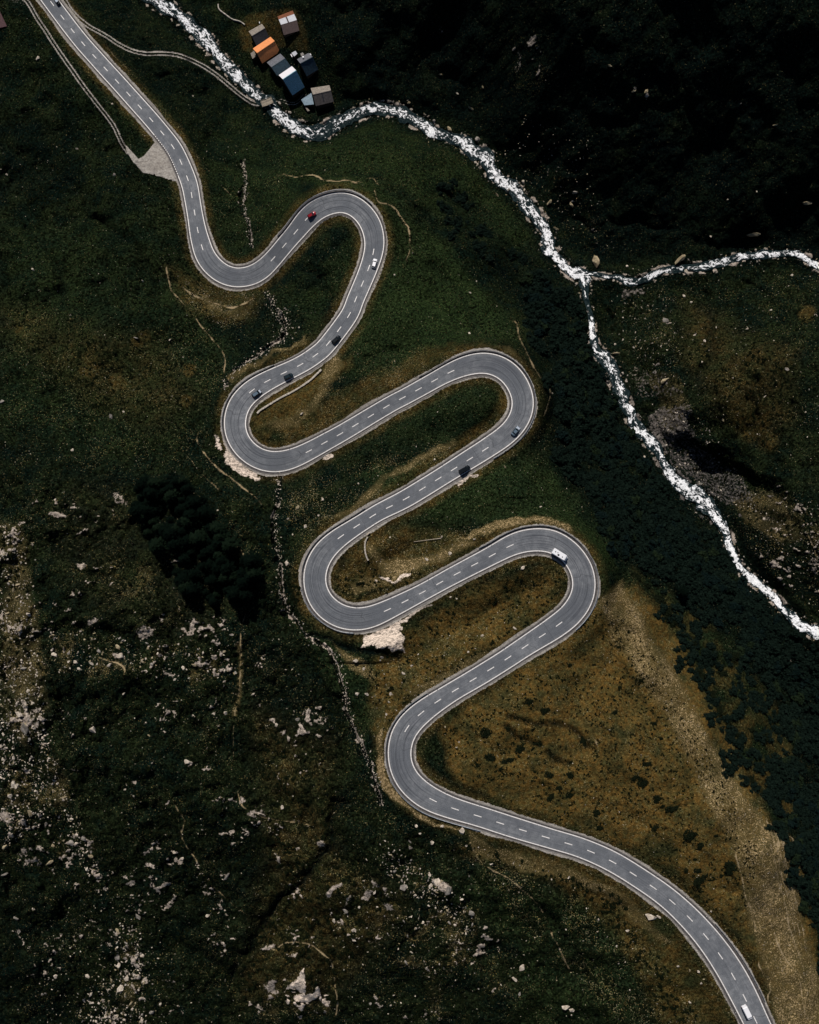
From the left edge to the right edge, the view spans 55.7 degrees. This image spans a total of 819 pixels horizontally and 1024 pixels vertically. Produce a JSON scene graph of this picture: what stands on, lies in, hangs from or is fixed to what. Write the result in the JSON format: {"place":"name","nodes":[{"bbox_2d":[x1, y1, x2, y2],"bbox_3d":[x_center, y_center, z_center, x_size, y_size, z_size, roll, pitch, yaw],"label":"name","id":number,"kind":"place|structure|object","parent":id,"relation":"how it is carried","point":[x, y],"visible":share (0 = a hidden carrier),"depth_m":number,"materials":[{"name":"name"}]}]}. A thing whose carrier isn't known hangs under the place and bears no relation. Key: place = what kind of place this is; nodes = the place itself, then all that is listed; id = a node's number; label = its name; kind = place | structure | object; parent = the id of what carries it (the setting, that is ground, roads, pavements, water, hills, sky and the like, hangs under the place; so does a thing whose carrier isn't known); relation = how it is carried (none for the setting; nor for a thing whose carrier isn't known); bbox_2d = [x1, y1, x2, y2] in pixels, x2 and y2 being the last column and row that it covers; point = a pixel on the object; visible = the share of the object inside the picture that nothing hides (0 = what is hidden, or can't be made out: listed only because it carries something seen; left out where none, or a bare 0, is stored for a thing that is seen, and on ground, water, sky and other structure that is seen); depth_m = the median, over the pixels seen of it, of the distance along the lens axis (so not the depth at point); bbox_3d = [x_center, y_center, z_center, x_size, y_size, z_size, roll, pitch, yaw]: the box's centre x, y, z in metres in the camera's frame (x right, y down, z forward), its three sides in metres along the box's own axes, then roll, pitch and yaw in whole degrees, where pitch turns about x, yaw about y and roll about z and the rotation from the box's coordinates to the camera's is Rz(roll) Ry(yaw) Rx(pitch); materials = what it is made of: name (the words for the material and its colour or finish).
{"place":"outdoors","nodes":[
{"label":"outdoors","id":0,"kind":"place"},
{"bbox_2d":[38,0,773,1023],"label":"road","id":1,"kind":"structure","parent":0,"point":[674,904],"depth_m":296.84,"materials":[{"name":"asphalt"}]},
{"bbox_2d":[458,465,470,473],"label":"car","id":2,"kind":"object","parent":1,"relation":"on","point":[464,469],"visible":1,"depth_m":298.94,"materials":[{"name":"black paint"}]},
{"bbox_2d":[551,548,567,560],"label":"camper van","id":3,"kind":"object","parent":1,"relation":"on","point":[559,554],"visible":1,"depth_m":284.49,"materials":[{"name":"white paint"}]},
{"bbox_2d":[741,1004,752,1019],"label":"van","id":4,"kind":"object","parent":1,"relation":"on","point":[747,1013],"visible":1,"depth_m":275.04,"materials":[{"name":"white paint"}]},
{"bbox_2d":[0,0,818,1023],"bbox_3d":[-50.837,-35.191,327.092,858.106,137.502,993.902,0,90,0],"label":"ground","id":5,"kind":"structure","parent":0,"point":[692,150],"depth_m":309.63,"materials":[{"name":"plant"}]},
{"bbox_2d":[0,13,6,27],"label":"house","id":6,"kind":"structure","parent":5,"relation":"on","point":[2,23],"depth_m":366.07,"materials":[{"name":"brown wood"}]},
{"bbox_2d":[21,723,29,733],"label":"boulder","id":7,"kind":"object","parent":5,"relation":"on","point":[25,729],"visible":1,"depth_m":282.96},
{"bbox_2d":[128,500,142,517],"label":"spruce tree","id":8,"kind":"object","parent":5,"relation":"on","point":[134,511],"visible":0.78,"depth_m":297.26,"materials":[{"name":"green plant"}]},
{"bbox_2d":[135,473,156,491],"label":"spruce tree","id":9,"kind":"object","parent":5,"relation":"on","point":[141,483],"visible":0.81,"depth_m":305.95,"materials":[{"name":"green plant"}]},
{"bbox_2d":[143,526,154,537],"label":"spruce tree","id":10,"kind":"object","parent":5,"relation":"on","point":[148,531],"visible":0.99,"depth_m":302.36,"materials":[{"name":"green plant"}]},
{"bbox_2d":[140,504,160,516],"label":"spruce tree","id":11,"kind":"object","parent":5,"relation":"on","point":[145,510],"visible":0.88,"depth_m":301.71,"materials":[{"name":"green plant"}]},
{"bbox_2d":[142,485,161,504],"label":"spruce tree","id":12,"kind":"object","parent":5,"relation":"on","point":[150,492],"visible":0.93,"depth_m":303.45,"materials":[{"name":"green plant"}]},
{"bbox_2d":[148,514,160,525],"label":"spruce tree","id":13,"kind":"object","parent":5,"relation":"on","point":[154,520],"visible":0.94,"depth_m":302.91,"materials":[{"name":"green plant"}]},
{"bbox_2d":[147,476,165,490],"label":"spruce tree","id":14,"kind":"object","parent":5,"relation":"on","point":[153,483],"visible":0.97,"depth_m":306.67,"materials":[{"name":"green plant"}]},
{"bbox_2d":[152,521,162,532],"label":"spruce tree","id":15,"kind":"object","parent":5,"relation":"on","point":[156,527],"visible":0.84,"depth_m":300.38,"materials":[{"name":"green plant"}]},
{"bbox_2d":[148,536,170,557],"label":"spruce tree","id":16,"kind":"object","parent":5,"relation":"on","point":[158,546],"visible":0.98,"depth_m":294.61,"materials":[{"name":"green plant"}]},
{"bbox_2d":[158,520,172,535],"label":"spruce tree","id":17,"kind":"object","parent":5,"relation":"on","point":[162,529],"visible":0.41,"depth_m":297.12,"materials":[{"name":"green plant"}]},
{"bbox_2d":[163,487,184,505],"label":"spruce tree","id":18,"kind":"object","parent":5,"relation":"on","point":[171,496],"visible":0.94,"depth_m":306.46,"materials":[{"name":"green plant"}]},
{"bbox_2d":[162,523,185,541],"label":"spruce tree","id":19,"kind":"object","parent":5,"relation":"on","point":[169,534],"visible":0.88,"depth_m":294.08,"materials":[{"name":"green plant"}]},
{"bbox_2d":[173,570,193,586],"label":"spruce tree","id":20,"kind":"object","parent":5,"relation":"on","point":[181,577],"visible":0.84,"depth_m":290.26,"materials":[{"name":"green plant"}]},
{"bbox_2d":[178,475,191,485],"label":"spruce tree","id":21,"kind":"object","parent":5,"relation":"on","point":[183,480],"visible":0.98,"depth_m":311.08,"materials":[{"name":"green plant"}]},
{"bbox_2d":[178,579,196,594],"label":"spruce tree","id":22,"kind":"object","parent":5,"relation":"on","point":[182,586],"visible":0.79,"depth_m":287.87,"materials":[{"name":"green plant"}]},
{"bbox_2d":[180,533,194,547],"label":"spruce tree","id":23,"kind":"object","parent":5,"relation":"on","point":[185,541],"visible":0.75,"depth_m":296.03,"materials":[{"name":"green plant"}]},
{"bbox_2d":[180,513,205,530],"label":"spruce tree","id":24,"kind":"object","parent":5,"relation":"on","point":[186,522],"visible":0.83,"depth_m":299.25,"materials":[{"name":"green plant"}]},
{"bbox_2d":[182,506,204,522],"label":"spruce tree","id":25,"kind":"object","parent":5,"relation":"on","point":[190,514],"visible":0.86,"depth_m":298.38,"materials":[{"name":"green plant"}]},
{"bbox_2d":[186,579,204,597],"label":"spruce tree","id":26,"kind":"object","parent":5,"relation":"on","point":[192,590],"visible":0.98,"depth_m":290.67,"materials":[{"name":"green plant"}]},
{"bbox_2d":[187,565,205,579],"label":"spruce tree","id":27,"kind":"object","parent":5,"relation":"on","point":[196,573],"visible":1,"depth_m":293.30,"materials":[{"name":"green plant"}]},
{"bbox_2d":[187,493,208,508],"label":"spruce tree","id":28,"kind":"object","parent":5,"relation":"on","point":[193,502],"visible":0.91,"depth_m":302.56,"materials":[{"name":"green plant"}]},
{"bbox_2d":[189,524,209,547],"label":"spruce tree","id":29,"kind":"object","parent":5,"relation":"on","point":[197,537],"visible":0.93,"depth_m":297.57,"materials":[{"name":"green plant"}]},
{"bbox_2d":[204,520,218,533],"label":"spruce tree","id":30,"kind":"object","parent":5,"relation":"on","point":[207,528],"visible":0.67,"depth_m":298.89,"materials":[{"name":"green plant"}]},
{"bbox_2d":[208,593,221,606],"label":"spruce tree","id":31,"kind":"object","parent":5,"relation":"on","point":[212,601],"visible":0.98,"depth_m":292.69,"materials":[{"name":"green plant"}]},
{"bbox_2d":[209,518,231,535],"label":"spruce tree","id":32,"kind":"object","parent":5,"relation":"on","point":[216,527],"visible":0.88,"depth_m":298.38,"materials":[{"name":"green plant"}]},
{"bbox_2d":[211,536,231,548],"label":"spruce tree","id":33,"kind":"object","parent":5,"relation":"on","point":[217,544],"visible":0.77,"depth_m":294.72,"materials":[{"name":"green plant"}]},
{"bbox_2d":[213,547,230,558],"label":"spruce tree","id":34,"kind":"object","parent":5,"relation":"on","point":[218,553],"visible":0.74,"depth_m":294.55,"materials":[{"name":"green plant"}]},
{"bbox_2d":[215,553,230,564],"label":"spruce tree","id":35,"kind":"object","parent":5,"relation":"on","point":[221,560],"visible":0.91,"depth_m":292.93,"materials":[{"name":"green plant"}]},
{"bbox_2d":[218,571,235,585],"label":"spruce tree","id":36,"kind":"object","parent":5,"relation":"on","point":[222,579],"visible":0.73,"depth_m":291.39,"materials":[{"name":"green plant"}]},
{"bbox_2d":[221,533,245,554],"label":"spruce tree","id":37,"kind":"object","parent":5,"relation":"on","point":[229,545],"visible":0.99,"depth_m":296.32,"materials":[{"name":"green plant"}]},
{"bbox_2d":[225,581,245,602],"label":"spruce tree","id":38,"kind":"object","parent":5,"relation":"on","point":[233,592],"visible":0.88,"depth_m":287.38,"materials":[{"name":"green plant"}]},
{"bbox_2d":[238,586,254,603],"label":"spruce tree","id":39,"kind":"object","parent":5,"relation":"on","point":[246,595],"visible":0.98,"depth_m":289.82,"materials":[{"name":"green plant"}]},
{"bbox_2d":[244,570,260,585],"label":"spruce tree","id":40,"kind":"object","parent":5,"relation":"on","point":[248,579],"visible":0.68,"depth_m":289.06,"materials":[{"name":"green plant"}]},
{"bbox_2d":[243,549,265,567],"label":"spruce tree","id":41,"kind":"object","parent":5,"relation":"on","point":[251,560],"visible":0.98,"depth_m":290.17,"materials":[{"name":"green plant"}]},
{"bbox_2d":[246,563,268,581],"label":"spruce tree","id":42,"kind":"object","parent":5,"relation":"on","point":[255,571],"visible":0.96,"depth_m":289.87,"materials":[{"name":"green plant"}]},
{"bbox_2d":[249,24,268,45],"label":"house","id":43,"kind":"structure","parent":5,"relation":"on","point":[259,34],"depth_m":375.93,"materials":[{"name":"grey"}]},
{"bbox_2d":[253,37,278,64],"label":"house","id":44,"kind":"structure","parent":5,"relation":"on","point":[266,50],"depth_m":376.12,"materials":[{"name":"orange tile"}]},
{"bbox_2d":[261,97,273,106],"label":"wooden bridge","id":45,"kind":"structure","parent":5,"relation":"on","point":[265,102],"depth_m":378.19,"materials":[{"name":"brown wood"}]},
{"bbox_2d":[267,54,290,78],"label":"house","id":46,"kind":"structure","parent":5,"relation":"on","point":[279,64],"depth_m":376.00,"materials":[{"name":"grey stone"}]},
{"bbox_2d":[277,11,298,37],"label":"barn","id":47,"kind":"structure","parent":5,"relation":"on","point":[288,23],"depth_m":372.11,"materials":[{"name":"brown wood"}]},
{"bbox_2d":[257,369,321,413],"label":"stone wall","id":48,"kind":"structure","parent":5,"relation":"on","point":[289,393],"depth_m":324.05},
{"bbox_2d":[279,66,303,97],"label":"house","id":49,"kind":"structure","parent":5,"relation":"on","point":[291,81],"depth_m":373.58,"materials":[{"name":"blue wood"}]},
{"bbox_2d":[297,53,317,78],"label":"house","id":50,"kind":"structure","parent":5,"relation":"on","point":[308,65],"depth_m":372.29,"materials":[{"name":"blue stone"}]},
{"bbox_2d":[301,93,313,107],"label":"shed","id":51,"kind":"structure","parent":5,"relation":"on","point":[307,101],"depth_m":377.19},
{"bbox_2d":[311,85,333,108],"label":"barn","id":52,"kind":"structure","parent":5,"relation":"on","point":[322,96],"depth_m":374.88,"materials":[{"name":"grey"}]},
{"bbox_2d":[277,189,371,235],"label":"guardrail","id":53,"kind":"object","parent":5,"relation":"on","point":[317,195],"visible":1,"depth_m":341.25,"materials":[{"name":"metal"}]},
{"bbox_2d":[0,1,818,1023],"bbox_3d":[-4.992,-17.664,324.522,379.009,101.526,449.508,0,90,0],"label":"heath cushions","id":54,"kind":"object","parent":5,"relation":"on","point":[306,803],"visible":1,"depth_m":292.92,"materials":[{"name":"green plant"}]},
{"bbox_2d":[0,26,818,1023],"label":"scattered stones","id":55,"kind":"object","parent":5,"relation":"on","point":[298,674],"visible":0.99,"depth_m":291.81,"materials":[{"name":"stone"}]},
{"bbox_2d":[389,776,479,830],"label":"guardrail","id":56,"kind":"object","parent":5,"relation":"on","point":[432,816],"visible":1,"depth_m":280.21,"materials":[{"name":"metal"}]},
{"bbox_2d":[421,350,536,456],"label":"guardrail","id":57,"kind":"object","parent":5,"relation":"on","point":[507,356],"visible":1,"depth_m":304.99,"materials":[{"name":"metal"}]},
{"bbox_2d":[480,727,490,737],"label":"juniper bush","id":58,"kind":"object","parent":5,"relation":"on","point":[485,733],"visible":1,"depth_m":281.02,"materials":[{"name":"green plant"}]},
{"bbox_2d":[483,752,495,761],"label":"juniper bush","id":59,"kind":"object","parent":5,"relation":"on","point":[490,757],"visible":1,"depth_m":280.01,"materials":[{"name":"green plant"}]},
{"bbox_2d":[514,743,524,753],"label":"juniper bush","id":60,"kind":"object","parent":5,"relation":"on","point":[518,749],"visible":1,"depth_m":280.84,"materials":[{"name":"green plant"}]},
{"bbox_2d":[519,272,532,284],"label":"alder shrub","id":61,"kind":"object","parent":5,"relation":"on","point":[527,279],"visible":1,"depth_m":354.01,"materials":[{"name":"green plant"}]},
{"bbox_2d":[480,525,598,629],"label":"guardrail","id":62,"kind":"object","parent":5,"relation":"on","point":[582,545],"visible":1,"depth_m":286.24,"materials":[{"name":"metal"}]},
{"bbox_2d":[534,328,544,336],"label":"alder shrub","id":63,"kind":"object","parent":5,"relation":"on","point":[538,332],"visible":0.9,"depth_m":337.22,"materials":[{"name":"green plant"}]},
{"bbox_2d":[553,404,563,416],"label":"alder shrub","id":64,"kind":"object","parent":5,"relation":"on","point":[556,409],"visible":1,"depth_m":316.16,"materials":[{"name":"green plant"}]},
{"bbox_2d":[576,305,586,317],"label":"alder shrub","id":65,"kind":"object","parent":5,"relation":"on","point":[582,311],"visible":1,"depth_m":355.85,"materials":[{"name":"green plant"}]},
{"bbox_2d":[578,349,589,361],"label":"alder shrub","id":66,"kind":"object","parent":5,"relation":"on","point":[586,354],"visible":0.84,"depth_m":343.69,"materials":[{"name":"green plant"}]},
{"bbox_2d":[592,255,599,267],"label":"boulder","id":67,"kind":"object","parent":5,"relation":"on","point":[596,261],"visible":1,"depth_m":359.09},
{"bbox_2d":[596,370,609,380],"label":"alder shrub","id":68,"kind":"object","parent":5,"relation":"on","point":[602,376],"visible":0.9,"depth_m":346.47,"materials":[{"name":"green plant"}]},
{"bbox_2d":[604,525,615,536],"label":"alder shrub","id":69,"kind":"object","parent":5,"relation":"on","point":[610,528],"visible":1,"depth_m":301.18,"materials":[{"name":"green plant"}]},
{"bbox_2d":[605,541,618,556],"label":"alder shrub","id":70,"kind":"object","parent":5,"relation":"on","point":[612,551],"visible":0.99,"depth_m":296.93,"materials":[{"name":"green plant"}]},
{"bbox_2d":[436,178,818,949],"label":"alder thicket","id":71,"kind":"object","parent":5,"relation":"on","point":[560,332],"visible":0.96,"depth_m":313.69,"materials":[{"name":"green plant"}]},
{"bbox_2d":[624,426,635,438],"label":"alder shrub","id":72,"kind":"object","parent":5,"relation":"on","point":[632,430],"visible":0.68,"depth_m":340.03,"materials":[{"name":"green plant"}]},
{"bbox_2d":[628,495,640,504],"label":"alder shrub","id":73,"kind":"object","parent":5,"relation":"on","point":[635,501],"visible":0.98,"depth_m":316.16,"materials":[{"name":"green plant"}]},
{"bbox_2d":[637,778,648,787],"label":"juniper bush","id":74,"kind":"object","parent":5,"relation":"on","point":[641,783],"visible":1,"depth_m":277.31,"materials":[{"name":"green plant"}]},
{"bbox_2d":[637,457,651,471],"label":"alder shrub","id":75,"kind":"object","parent":5,"relation":"on","point":[643,459],"visible":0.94,"depth_m":332.18,"materials":[{"name":"green plant"}]},
{"bbox_2d":[652,594,666,603],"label":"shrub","id":76,"kind":"object","parent":5,"relation":"on","point":[659,599],"visible":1,"depth_m":301.27,"materials":[{"name":"green plant"}]},
{"bbox_2d":[663,605,672,623],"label":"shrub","id":77,"kind":"object","parent":5,"relation":"on","point":[667,614],"visible":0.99,"depth_m":300.92,"materials":[{"name":"green plant"}]},
{"bbox_2d":[665,805,679,812],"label":"juniper bush","id":78,"kind":"object","parent":5,"relation":"on","point":[672,809],"visible":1,"depth_m":276.43,"materials":[{"name":"green plant"}]},
{"bbox_2d":[674,584,688,597],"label":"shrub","id":79,"kind":"object","parent":5,"relation":"on","point":[683,592],"visible":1,"depth_m":303.91,"materials":[{"name":"green plant"}]},
{"bbox_2d":[683,829,696,840],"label":"juniper bush","id":80,"kind":"object","parent":5,"relation":"on","point":[690,835],"visible":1,"depth_m":273.66,"materials":[{"name":"green plant"}]},
{"bbox_2d":[693,874,704,888],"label":"juniper bush","id":81,"kind":"object","parent":5,"relation":"on","point":[698,880],"visible":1,"depth_m":275.52,"materials":[{"name":"green plant"}]},
{"bbox_2d":[693,667,705,680],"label":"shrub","id":82,"kind":"object","parent":5,"relation":"on","point":[701,674],"visible":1,"depth_m":296.06,"materials":[{"name":"green plant"}]},
{"bbox_2d":[698,551,707,562],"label":"alder shrub","id":83,"kind":"object","parent":5,"relation":"on","point":[700,553],"visible":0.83,"depth_m":319.51,"materials":[{"name":"green plant"}]},
{"bbox_2d":[708,544,719,556],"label":"alder shrub","id":84,"kind":"object","parent":5,"relation":"on","point":[712,551],"visible":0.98,"depth_m":323.10,"materials":[{"name":"green plant"}]},
{"bbox_2d":[717,704,724,717],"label":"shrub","id":85,"kind":"object","parent":5,"relation":"on","point":[720,709],"visible":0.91,"depth_m":293.02,"materials":[{"name":"green plant"}]},
{"bbox_2d":[716,670,728,676],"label":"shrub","id":86,"kind":"object","parent":5,"relation":"on","point":[723,673],"visible":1,"depth_m":302.45,"materials":[{"name":"green plant"}]},
{"bbox_2d":[723,860,737,875],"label":"juniper bush","id":87,"kind":"object","parent":5,"relation":"on","point":[730,867],"visible":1,"depth_m":274.90,"materials":[{"name":"green plant"}]},
{"bbox_2d":[733,645,744,656],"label":"alder shrub","id":88,"kind":"object","parent":5,"relation":"on","point":[742,652],"visible":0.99,"depth_m":308.88,"materials":[{"name":"green plant"}]},
{"bbox_2d":[752,593,767,606],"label":"alder shrub","id":89,"kind":"object","parent":5,"relation":"on","point":[764,600],"visible":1,"depth_m":318.27,"materials":[{"name":"green plant"}]},
{"bbox_2d":[764,782,776,792],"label":"alder shrub","id":90,"kind":"object","parent":5,"relation":"on","point":[773,787],"visible":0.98,"depth_m":290.75,"materials":[{"name":"green plant"}]},
{"bbox_2d":[772,805,783,817],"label":"alder shrub","id":91,"kind":"object","parent":5,"relation":"on","point":[776,812],"visible":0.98,"depth_m":285.39,"materials":[{"name":"green plant"}]},
{"bbox_2d":[773,614,782,624],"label":"alder shrub","id":92,"kind":"object","parent":5,"relation":"on","point":[777,619],"visible":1,"depth_m":315.82,"materials":[{"name":"green plant"}]},
{"bbox_2d":[777,830,789,841],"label":"alder shrub","id":93,"kind":"object","parent":5,"relation":"on","point":[780,836],"visible":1,"depth_m":279.01,"materials":[{"name":"green plant"}]},
{"bbox_2d":[784,866,798,876],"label":"alder shrub","id":94,"kind":"object","parent":5,"relation":"on","point":[790,869],"visible":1,"depth_m":279.49,"materials":[{"name":"green plant"}]},
{"bbox_2d":[786,788,796,802],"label":"alder shrub","id":95,"kind":"object","parent":5,"relation":"on","point":[791,794],"visible":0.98,"depth_m":296.89,"materials":[{"name":"green plant"}]},
{"bbox_2d":[784,877,799,886],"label":"alder shrub","id":96,"kind":"object","parent":5,"relation":"on","point":[790,882],"visible":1,"depth_m":279.79,"materials":[{"name":"green plant"}]},
{"bbox_2d":[790,854,801,865],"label":"alder shrub","id":97,"kind":"object","parent":5,"relation":"on","point":[795,857],"visible":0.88,"depth_m":279.44,"materials":[{"name":"green plant"}]},
{"bbox_2d":[791,692,804,705],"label":"alder shrub","id":98,"kind":"object","parent":5,"relation":"on","point":[799,698],"visible":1,"depth_m":315.36,"materials":[{"name":"green plant"}]},
{"bbox_2d":[798,900,808,913],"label":"alder shrub","id":99,"kind":"object","parent":5,"relation":"on","point":[804,909],"visible":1,"depth_m":284.04,"materials":[{"name":"green plant"}]},
{"bbox_2d":[804,867,812,879],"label":"alder shrub","id":100,"kind":"object","parent":5,"relation":"on","point":[807,875],"visible":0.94,"depth_m":285.89,"materials":[{"name":"green plant"}]},
{"bbox_2d":[142,0,818,639],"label":"river","id":101,"kind":"structure","parent":0,"point":[532,212],"depth_m":367.94,"materials":[{"name":"white liquid"}]},
{"bbox_2d":[584,249,818,286],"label":"tributary stream","id":102,"kind":"structure","parent":0,"point":[714,263],"depth_m":355.19,"materials":[{"name":"white liquid"}]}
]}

